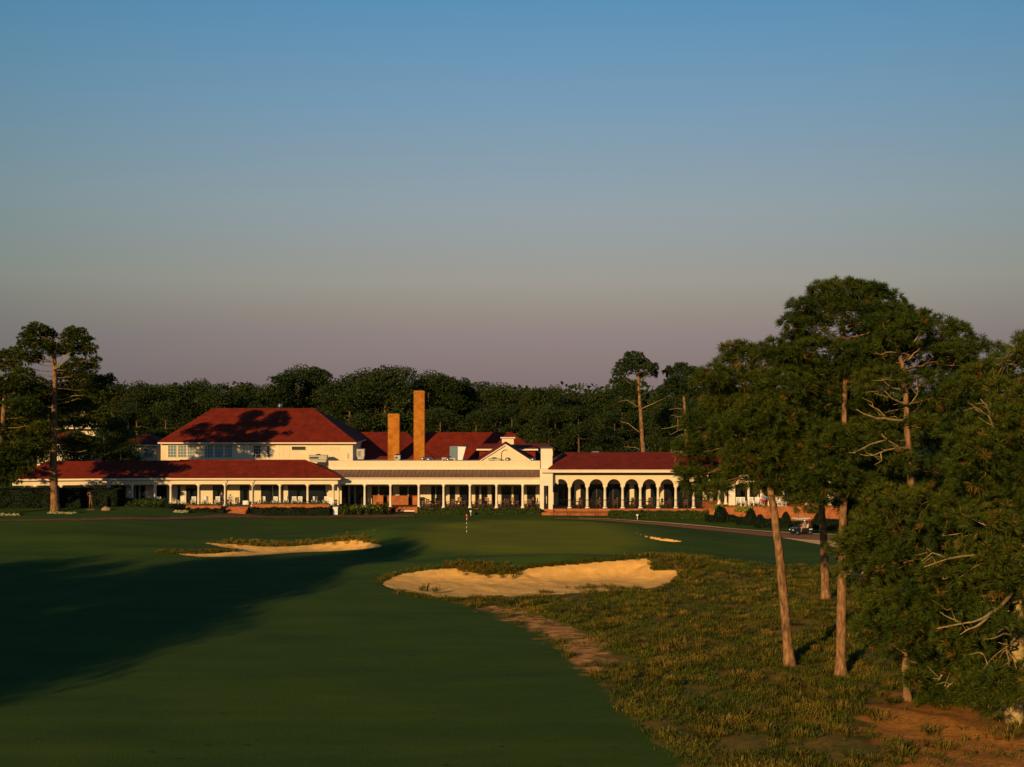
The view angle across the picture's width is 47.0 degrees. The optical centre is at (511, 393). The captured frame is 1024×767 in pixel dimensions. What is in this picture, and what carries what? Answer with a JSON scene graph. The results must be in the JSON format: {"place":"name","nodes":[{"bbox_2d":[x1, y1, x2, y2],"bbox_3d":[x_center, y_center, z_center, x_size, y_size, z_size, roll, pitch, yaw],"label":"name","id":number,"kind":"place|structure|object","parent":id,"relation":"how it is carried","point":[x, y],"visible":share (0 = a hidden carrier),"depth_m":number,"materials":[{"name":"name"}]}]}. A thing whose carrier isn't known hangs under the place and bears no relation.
{"place":"outdoors","nodes":[
{"label":"outdoors","id":0,"kind":"place"},
{"bbox_2d":[0,514,414,520],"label":"brick path","id":1,"kind":"structure","parent":0,"point":[259,516],"depth_m":147.96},
{"bbox_2d":[0,396,1023,766],"bbox_3d":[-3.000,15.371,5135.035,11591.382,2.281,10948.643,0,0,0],"label":"ground","id":2,"kind":"structure","parent":0,"point":[124,644],"depth_m":71.45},
{"bbox_2d":[0,372,55,487],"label":"pine tree","id":3,"kind":"object","parent":2,"relation":"on","point":[28,425],"visible":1,"depth_m":139.36,"materials":[{"name":"green plant"}]},
{"bbox_2d":[8,429,61,474],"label":"forest tree","id":4,"kind":"object","parent":2,"relation":"on","point":[47,454],"visible":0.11,"depth_m":171.45,"materials":[{"name":"green plant"}]},
{"bbox_2d":[11,378,79,458],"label":"forest tree","id":5,"kind":"object","parent":2,"relation":"on","point":[50,384],"visible":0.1,"depth_m":211.24,"materials":[{"name":"green plant"}]},
{"bbox_2d":[0,321,120,511],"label":"pine tree","id":6,"kind":"object","parent":2,"relation":"on","point":[81,376],"visible":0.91,"depth_m":144.89,"materials":[{"name":"green plant"}]},
{"bbox_2d":[0,486,123,507],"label":"hedge","id":7,"kind":"object","parent":2,"relation":"on","point":[33,497],"visible":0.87,"depth_m":148.57,"materials":[{"name":"green plant"}]},
{"bbox_2d":[39,430,110,463],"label":"forest tree","id":8,"kind":"object","parent":2,"relation":"on","point":[73,454],"visible":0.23,"depth_m":169.69,"materials":[{"name":"green plant"}]},
{"bbox_2d":[51,389,107,434],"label":"forest tree","id":9,"kind":"object","parent":2,"relation":"on","point":[77,413],"visible":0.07,"depth_m":213.30,"materials":[{"name":"green plant"}]},
{"bbox_2d":[64,405,138,460],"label":"forest tree","id":10,"kind":"object","parent":2,"relation":"on","point":[105,430],"visible":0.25,"depth_m":174.93,"materials":[{"name":"green plant"}]},
{"bbox_2d":[99,382,139,444],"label":"forest tree","id":11,"kind":"object","parent":2,"relation":"on","point":[117,387],"visible":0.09,"depth_m":227.72,"materials":[{"name":"green plant"}]},
{"bbox_2d":[104,428,146,460],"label":"forest tree","id":12,"kind":"object","parent":2,"relation":"on","point":[119,436],"visible":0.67,"depth_m":169.87,"materials":[{"name":"green plant"}]},
{"bbox_2d":[116,406,140,440],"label":"forest tree","id":13,"kind":"object","parent":2,"relation":"on","point":[129,413],"visible":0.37,"depth_m":202.55,"materials":[{"name":"green plant"}]},
{"bbox_2d":[109,380,174,436],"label":"forest tree","id":14,"kind":"object","parent":2,"relation":"on","point":[145,392],"visible":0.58,"depth_m":217.07,"materials":[{"name":"green plant"}]},
{"bbox_2d":[127,434,162,460],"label":"house","id":15,"kind":"structure","parent":2,"relation":"on","point":[150,448],"depth_m":182.70,"materials":[{"name":"beige paint"}]},
{"bbox_2d":[123,497,167,505],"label":"hedge","id":16,"kind":"object","parent":2,"relation":"on","point":[144,500],"visible":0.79,"depth_m":150.87,"materials":[{"name":"green plant"}]},
{"bbox_2d":[139,400,193,437],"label":"forest tree","id":17,"kind":"object","parent":2,"relation":"on","point":[165,408],"visible":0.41,"depth_m":205.23,"materials":[{"name":"green plant"}]},
{"bbox_2d":[132,382,213,434],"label":"forest tree","id":18,"kind":"object","parent":2,"relation":"on","point":[168,392],"visible":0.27,"depth_m":219.55,"materials":[{"name":"green plant"}]},
{"bbox_2d":[152,378,225,417],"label":"forest tree","id":19,"kind":"object","parent":2,"relation":"on","point":[198,388],"visible":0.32,"depth_m":220.90,"materials":[{"name":"green plant"}]},
{"bbox_2d":[169,501,222,508],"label":"brick planter","id":20,"kind":"object","parent":2,"relation":"on","point":[195,505],"visible":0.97,"depth_m":154.25,"materials":[{"name":"red brick"}]},
{"bbox_2d":[171,507,225,512],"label":"hedge","id":21,"kind":"object","parent":2,"relation":"on","point":[216,510],"visible":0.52,"depth_m":153.12,"materials":[{"name":"green plant"}]},
{"bbox_2d":[192,382,252,419],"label":"forest tree","id":22,"kind":"object","parent":2,"relation":"on","point":[234,401],"visible":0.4,"depth_m":213.94,"materials":[{"name":"green plant"}]},
{"bbox_2d":[219,381,265,407],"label":"forest tree","id":23,"kind":"object","parent":2,"relation":"on","point":[244,387],"visible":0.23,"depth_m":224.72,"materials":[{"name":"green plant"}]},
{"bbox_2d":[239,383,290,407],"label":"forest tree","id":24,"kind":"object","parent":2,"relation":"on","point":[269,395],"visible":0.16,"depth_m":220.00,"materials":[{"name":"green plant"}]},
{"bbox_2d":[181,539,380,556],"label":"sand bunker","id":25,"kind":"object","parent":2,"relation":"on","point":[248,550],"visible":0.96,"depth_m":121.42},
{"bbox_2d":[265,369,301,407],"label":"forest tree","id":26,"kind":"object","parent":2,"relation":"on","point":[286,379],"visible":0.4,"depth_m":221.53,"materials":[{"name":"green plant"}]},
{"bbox_2d":[250,506,331,515],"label":"hedge","id":27,"kind":"object","parent":2,"relation":"on","point":[312,511],"visible":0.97,"depth_m":152.67,"materials":[{"name":"green plant"}]},
{"bbox_2d":[252,500,330,507],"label":"brick planter","id":28,"kind":"object","parent":2,"relation":"on","point":[324,504],"visible":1,"depth_m":153.80,"materials":[{"name":"red brick"}]},
{"bbox_2d":[270,363,334,410],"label":"forest tree","id":29,"kind":"object","parent":2,"relation":"on","point":[300,374],"visible":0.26,"depth_m":228.34,"materials":[{"name":"green plant"}]},
{"bbox_2d":[297,366,333,407],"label":"forest tree","id":30,"kind":"object","parent":2,"relation":"on","point":[307,383],"visible":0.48,"depth_m":229.19,"materials":[{"name":"green plant"}]},
{"bbox_2d":[310,382,361,416],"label":"forest tree","id":31,"kind":"object","parent":2,"relation":"on","point":[333,408],"visible":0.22,"depth_m":221.09,"materials":[{"name":"green plant"}]},
{"bbox_2d":[318,373,379,431],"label":"forest tree","id":32,"kind":"object","parent":2,"relation":"on","point":[333,393],"visible":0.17,"depth_m":219.13,"materials":[{"name":"green plant"}]},
{"bbox_2d":[338,503,365,514],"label":"rose bush","id":33,"kind":"object","parent":2,"relation":"on","point":[345,510],"visible":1,"depth_m":152.89,"materials":[{"name":"green plant"}]},
{"bbox_2d":[348,412,375,431],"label":"forest tree","id":34,"kind":"object","parent":2,"relation":"on","point":[356,418],"visible":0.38,"depth_m":206.55,"materials":[{"name":"green plant"}]},
{"bbox_2d":[331,367,410,431],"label":"forest tree","id":35,"kind":"object","parent":2,"relation":"on","point":[363,374],"visible":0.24,"depth_m":217.44,"materials":[{"name":"green plant"}]},
{"bbox_2d":[365,501,389,514],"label":"rose bush","id":36,"kind":"object","parent":2,"relation":"on","point":[381,510],"visible":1,"depth_m":153.06,"materials":[{"name":"green plant"}]},
{"bbox_2d":[334,364,433,434],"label":"forest tree","id":37,"kind":"object","parent":2,"relation":"on","point":[382,378],"visible":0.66,"depth_m":211.99,"materials":[{"name":"green plant"}]},
{"bbox_2d":[379,365,430,435],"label":"forest tree","id":38,"kind":"object","parent":2,"relation":"on","point":[411,372],"visible":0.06,"depth_m":230.70,"materials":[{"name":"green plant"}]},
{"bbox_2d":[12,390,834,514],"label":"clubhouse","id":39,"kind":"structure","parent":2,"relation":"on","point":[251,455],"depth_m":160.68,"materials":[{"name":"paint"}]},
{"bbox_2d":[186,485,196,503],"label":"window","id":40,"kind":"structure","parent":39,"relation":"in","point":[191,490],"depth_m":159.37,"materials":[{"name":"black glass"}]},
{"bbox_2d":[213,485,226,503],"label":"window","id":41,"kind":"structure","parent":39,"relation":"in","point":[217,489],"depth_m":159.37,"materials":[{"name":"black glass"}]},
{"bbox_2d":[240,485,248,503],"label":"window","id":42,"kind":"structure","parent":39,"relation":"in","point":[244,489],"depth_m":159.37,"materials":[{"name":"black glass"}]},
{"bbox_2d":[261,485,271,503],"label":"window","id":43,"kind":"structure","parent":39,"relation":"in","point":[266,490],"depth_m":159.37,"materials":[{"name":"black glass"}]},
{"bbox_2d":[288,485,306,503],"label":"window","id":44,"kind":"structure","parent":39,"relation":"in","point":[293,490],"depth_m":159.37,"materials":[{"name":"black glass"}]},
{"bbox_2d":[309,485,325,503],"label":"window","id":45,"kind":"structure","parent":39,"relation":"in","point":[319,491],"depth_m":159.37,"materials":[{"name":"black glass"}]},
{"bbox_2d":[308,454,327,461],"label":"air conditioner","id":46,"kind":"object","parent":39,"relation":"on","point":[318,458],"visible":1,"depth_m":170.50,"materials":[{"name":"beige metal"}]},
{"bbox_2d":[356,486,366,503],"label":"window","id":47,"kind":"structure","parent":39,"relation":"in","point":[359,489],"depth_m":163.27,"materials":[{"name":"black glass"}]},
{"bbox_2d":[379,486,392,503],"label":"window","id":48,"kind":"structure","parent":39,"relation":"in","point":[383,490],"depth_m":163.27,"materials":[{"name":"black glass"}]},
{"bbox_2d":[450,444,466,459],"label":"exhaust hood","id":49,"kind":"object","parent":39,"relation":"attached to","point":[457,452],"visible":0.89,"depth_m":166.00,"materials":[{"name":"white paint"}]},
{"bbox_2d":[460,486,471,503],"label":"window","id":50,"kind":"structure","parent":39,"relation":"in","point":[464,490],"depth_m":163.27,"materials":[{"name":"black glass"}]},
{"bbox_2d":[501,486,510,503],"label":"window","id":51,"kind":"structure","parent":39,"relation":"in","point":[505,490],"depth_m":163.27,"materials":[{"name":"black glass"}]},
{"bbox_2d":[514,486,521,503],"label":"window","id":52,"kind":"structure","parent":39,"relation":"in","point":[517,489],"depth_m":163.27,"materials":[{"name":"black glass"}]},
{"bbox_2d":[553,484,562,503],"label":"window","id":53,"kind":"structure","parent":39,"relation":"in","point":[557,488],"depth_m":161.88,"materials":[{"name":"black glass"}]},
{"bbox_2d":[563,484,573,503],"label":"window","id":54,"kind":"structure","parent":39,"relation":"in","point":[565,488],"depth_m":161.88,"materials":[{"name":"black glass"}]},
{"bbox_2d":[580,484,596,503],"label":"window","id":55,"kind":"structure","parent":39,"relation":"in","point":[592,487],"depth_m":161.88,"materials":[{"name":"black glass"}]},
{"bbox_2d":[597,484,612,503],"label":"window","id":56,"kind":"structure","parent":39,"relation":"in","point":[600,489],"depth_m":161.88,"materials":[{"name":"black glass"}]},
{"bbox_2d":[613,484,629,503],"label":"window","id":57,"kind":"structure","parent":39,"relation":"in","point":[616,487],"depth_m":161.88,"materials":[{"name":"black glass"}]},
{"bbox_2d":[554,500,710,506],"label":"iron railing","id":58,"kind":"object","parent":39,"relation":"on","point":[572,503],"visible":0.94,"depth_m":155.98,"materials":[{"name":"white metal"}]},
{"bbox_2d":[634,484,645,503],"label":"window","id":59,"kind":"structure","parent":39,"relation":"in","point":[636,489],"depth_m":161.88,"materials":[{"name":"black glass"}]},
{"bbox_2d":[664,484,682,503],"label":"window","id":60,"kind":"structure","parent":39,"relation":"in","point":[668,488],"depth_m":161.88,"materials":[{"name":"black glass"}]},
{"bbox_2d":[399,369,471,435],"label":"forest tree","id":61,"kind":"object","parent":2,"relation":"on","point":[424,382],"visible":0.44,"depth_m":220.17,"materials":[{"name":"green plant"}]},
{"bbox_2d":[407,406,466,434],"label":"forest tree","id":62,"kind":"object","parent":2,"relation":"on","point":[447,419],"visible":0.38,"depth_m":208.08,"materials":[{"name":"green plant"}]},
{"bbox_2d":[425,375,464,433],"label":"forest tree","id":63,"kind":"object","parent":2,"relation":"on","point":[456,389],"visible":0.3,"depth_m":221.67,"materials":[{"name":"green plant"}]},
{"bbox_2d":[454,377,475,431],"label":"forest tree","id":64,"kind":"object","parent":2,"relation":"on","point":[465,383],"visible":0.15,"depth_m":230.05,"materials":[{"name":"green plant"}]},
{"bbox_2d":[455,410,491,431],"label":"forest tree","id":65,"kind":"object","parent":2,"relation":"on","point":[479,417],"visible":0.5,"depth_m":205.74,"materials":[{"name":"green plant"}]},
{"bbox_2d":[452,381,506,431],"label":"forest tree","id":66,"kind":"object","parent":2,"relation":"on","point":[474,397],"visible":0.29,"depth_m":227.85,"materials":[{"name":"green plant"}]},
{"bbox_2d":[417,507,542,514],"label":"hedge","id":67,"kind":"object","parent":2,"relation":"on","point":[492,511],"visible":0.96,"depth_m":153.67,"materials":[{"name":"green plant"}]},
{"bbox_2d":[464,382,533,437],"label":"forest tree","id":68,"kind":"object","parent":2,"relation":"on","point":[496,393],"visible":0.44,"depth_m":219.20,"materials":[{"name":"green plant"}]},
{"bbox_2d":[0,380,1021,453],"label":"distant wood","id":69,"kind":"object","parent":2,"relation":"on","point":[899,428],"visible":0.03,"depth_m":245.76,"materials":[{"name":"green plant"}]},
{"bbox_2d":[489,387,536,441],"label":"forest tree","id":70,"kind":"object","parent":2,"relation":"on","point":[503,424],"visible":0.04,"depth_m":230.47,"materials":[{"name":"green plant"}]},
{"bbox_2d":[497,404,530,438],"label":"forest tree","id":71,"kind":"object","parent":2,"relation":"on","point":[510,411],"visible":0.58,"depth_m":206.55,"materials":[{"name":"green plant"}]},
{"bbox_2d":[383,559,678,598],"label":"sand bunker","id":72,"kind":"object","parent":2,"relation":"on","point":[454,582],"visible":0.91,"depth_m":101.90},
{"bbox_2d":[509,387,556,453],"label":"forest tree","id":73,"kind":"object","parent":2,"relation":"on","point":[537,394],"visible":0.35,"depth_m":214.26,"materials":[{"name":"green plant"}]},
{"bbox_2d":[521,403,580,467],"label":"forest tree","id":74,"kind":"object","parent":2,"relation":"on","point":[546,418],"visible":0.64,"depth_m":202.70,"materials":[{"name":"green plant"}]},
{"bbox_2d":[520,384,585,457],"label":"forest tree","id":75,"kind":"object","parent":2,"relation":"on","point":[558,395],"visible":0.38,"depth_m":214.55,"materials":[{"name":"green plant"}]},
{"bbox_2d":[552,391,589,452],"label":"forest tree","id":76,"kind":"object","parent":2,"relation":"on","point":[577,397],"visible":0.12,"depth_m":223.97,"materials":[{"name":"green plant"}]},
{"bbox_2d":[542,512,607,515],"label":"ramp wall","id":77,"kind":"structure","parent":2,"relation":"on","point":[578,513],"depth_m":153.00,"materials":[{"name":"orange brick"}]},
{"bbox_2d":[561,406,607,451],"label":"forest tree","id":78,"kind":"object","parent":2,"relation":"on","point":[576,414],"visible":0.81,"depth_m":202.92,"materials":[{"name":"green plant"}]},
{"bbox_2d":[155,530,1023,766],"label":"wiregrass","id":79,"kind":"object","parent":2,"relation":"on","point":[468,566],"visible":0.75,"depth_m":75.53,"materials":[{"name":"green plant"}]},
{"bbox_2d":[565,392,631,451],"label":"forest tree","id":80,"kind":"object","parent":2,"relation":"on","point":[587,402],"visible":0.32,"depth_m":220.87,"materials":[{"name":"green plant"}]},
{"bbox_2d":[594,387,627,445],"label":"forest tree","id":81,"kind":"object","parent":2,"relation":"on","point":[607,392],"visible":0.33,"depth_m":223.38,"materials":[{"name":"green plant"}]},
{"bbox_2d":[600,408,629,451],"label":"forest tree","id":82,"kind":"object","parent":2,"relation":"on","point":[613,435],"visible":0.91,"depth_m":207.52,"materials":[{"name":"green plant"}]},
{"bbox_2d":[604,398,649,451],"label":"forest tree","id":83,"kind":"object","parent":2,"relation":"on","point":[622,407],"visible":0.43,"depth_m":222.06,"materials":[{"name":"green plant"}]},
{"bbox_2d":[608,350,664,451],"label":"pine tree","id":84,"kind":"object","parent":2,"relation":"on","point":[626,387],"visible":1,"depth_m":187.68,"materials":[{"name":"green plant"}]},
{"bbox_2d":[626,401,683,451],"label":"forest tree","id":85,"kind":"object","parent":2,"relation":"on","point":[652,422],"visible":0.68,"depth_m":207.74,"materials":[{"name":"green plant"}]},
{"bbox_2d":[607,509,708,518],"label":"hedge","id":86,"kind":"object","parent":2,"relation":"on","point":[653,514],"visible":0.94,"depth_m":148.67,"materials":[{"name":"green plant"}]},
{"bbox_2d":[644,394,675,447],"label":"forest tree","id":87,"kind":"object","parent":2,"relation":"on","point":[656,398],"visible":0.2,"depth_m":224.56,"materials":[{"name":"green plant"}]},
{"bbox_2d":[657,396,696,451],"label":"forest tree","id":88,"kind":"object","parent":2,"relation":"on","point":[675,399],"visible":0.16,"depth_m":223.69,"materials":[{"name":"green plant"}]},
{"bbox_2d":[655,362,707,442],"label":"pine tree","id":89,"kind":"object","parent":2,"relation":"on","point":[674,383],"visible":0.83,"depth_m":188.94,"materials":[{"name":"green plant"}]},
{"bbox_2d":[677,394,738,438],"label":"forest tree","id":90,"kind":"object","parent":2,"relation":"on","point":[690,406],"visible":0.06,"depth_m":219.49,"materials":[{"name":"green plant"}]},
{"bbox_2d":[591,518,834,534],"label":"curb","id":91,"kind":"structure","parent":2,"relation":"on","point":[707,526],"depth_m":142.04,"materials":[{"name":"red brick"}]},
{"bbox_2d":[713,505,725,522],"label":"domed shrub","id":92,"kind":"object","parent":2,"relation":"on","point":[719,515],"visible":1,"depth_m":145.38,"materials":[{"name":"green plant"}]},
{"bbox_2d":[704,514,735,521],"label":"hedge","id":93,"kind":"object","parent":2,"relation":"on","point":[728,518],"visible":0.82,"depth_m":145.67,"materials":[{"name":"green plant"}]},
{"bbox_2d":[427,552,1023,766],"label":"rough grass","id":94,"kind":"structure","parent":2,"relation":"on","point":[597,597],"depth_m":68.45,"materials":[{"name":"green plant"}]},
{"bbox_2d":[669,333,845,667],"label":"pine tree","id":95,"kind":"object","parent":2,"relation":"on","point":[761,417],"visible":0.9,"depth_m":66.06,"materials":[{"name":"green plant"}]},
{"bbox_2d":[752,517,780,527],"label":"hedge","id":96,"kind":"object","parent":2,"relation":"on","point":[762,523],"visible":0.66,"depth_m":140.87,"materials":[{"name":"green plant"}]},
{"bbox_2d":[709,506,838,519],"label":"terrace wall","id":97,"kind":"structure","parent":2,"relation":"on","point":[761,512],"depth_m":147.20,"materials":[{"name":"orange brick"}]},
{"bbox_2d":[779,511,792,528],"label":"domed shrub","id":98,"kind":"object","parent":2,"relation":"on","point":[785,521],"visible":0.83,"depth_m":140.41,"materials":[{"name":"green plant"}]},
{"bbox_2d":[760,371,890,600],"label":"pine tree","id":99,"kind":"object","parent":2,"relation":"on","point":[825,593],"visible":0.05,"depth_m":88.65,"materials":[{"name":"green plant"}]},
{"bbox_2d":[770,274,924,677],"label":"pine tree","id":100,"kind":"object","parent":2,"relation":"on","point":[841,300],"visible":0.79,"depth_m":65.22,"materials":[{"name":"green plant"}]},
{"bbox_2d":[824,468,906,599],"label":"pine tree","id":101,"kind":"object","parent":2,"relation":"on","point":[836,501],"visible":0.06,"depth_m":79.94,"materials":[{"name":"green plant"}]},
{"bbox_2d":[821,480,984,708],"bbox_3d":[20.133,10.605,60.680,9.073,12.807,8.554,0,0,0],"label":"pine tree","id":102,"kind":"object","parent":2,"relation":"on","point":[883,621],"visible":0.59,"depth_m":59.10,"materials":[{"name":"green plant"}]},
{"bbox_2d":[839,306,1003,677],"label":"pine tree","id":103,"kind":"object","parent":2,"relation":"on","point":[951,353],"visible":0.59,"depth_m":65.27,"materials":[{"name":"green plant"}]},
{"bbox_2d":[881,411,984,564],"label":"pine tree","id":104,"kind":"object","parent":2,"relation":"on","point":[935,485],"visible":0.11,"depth_m":85.37,"materials":[{"name":"green plant"}]},
{"bbox_2d":[884,328,1023,725],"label":"pine tree","id":105,"kind":"object","parent":2,"relation":"on","point":[981,616],"visible":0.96,"depth_m":54.91,"materials":[{"name":"green plant"}]},
{"bbox_2d":[0,0,1023,395],"label":"sky","id":106,"kind":"structure","parent":0,"point":[531,193],"materials":[{"name":"blue"}]},
{"bbox_2d":[556,518,1021,542],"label":"cart path","id":107,"kind":"structure","parent":0,"point":[802,536],"depth_m":136.59,"materials":[{"name":"brown concrete"}]},
{"bbox_2d":[789,517,812,534],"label":"golf cart","id":108,"kind":"object","parent":107,"relation":"on","point":[808,529],"visible":1,"depth_m":132.98,"materials":[{"name":"black paint"}]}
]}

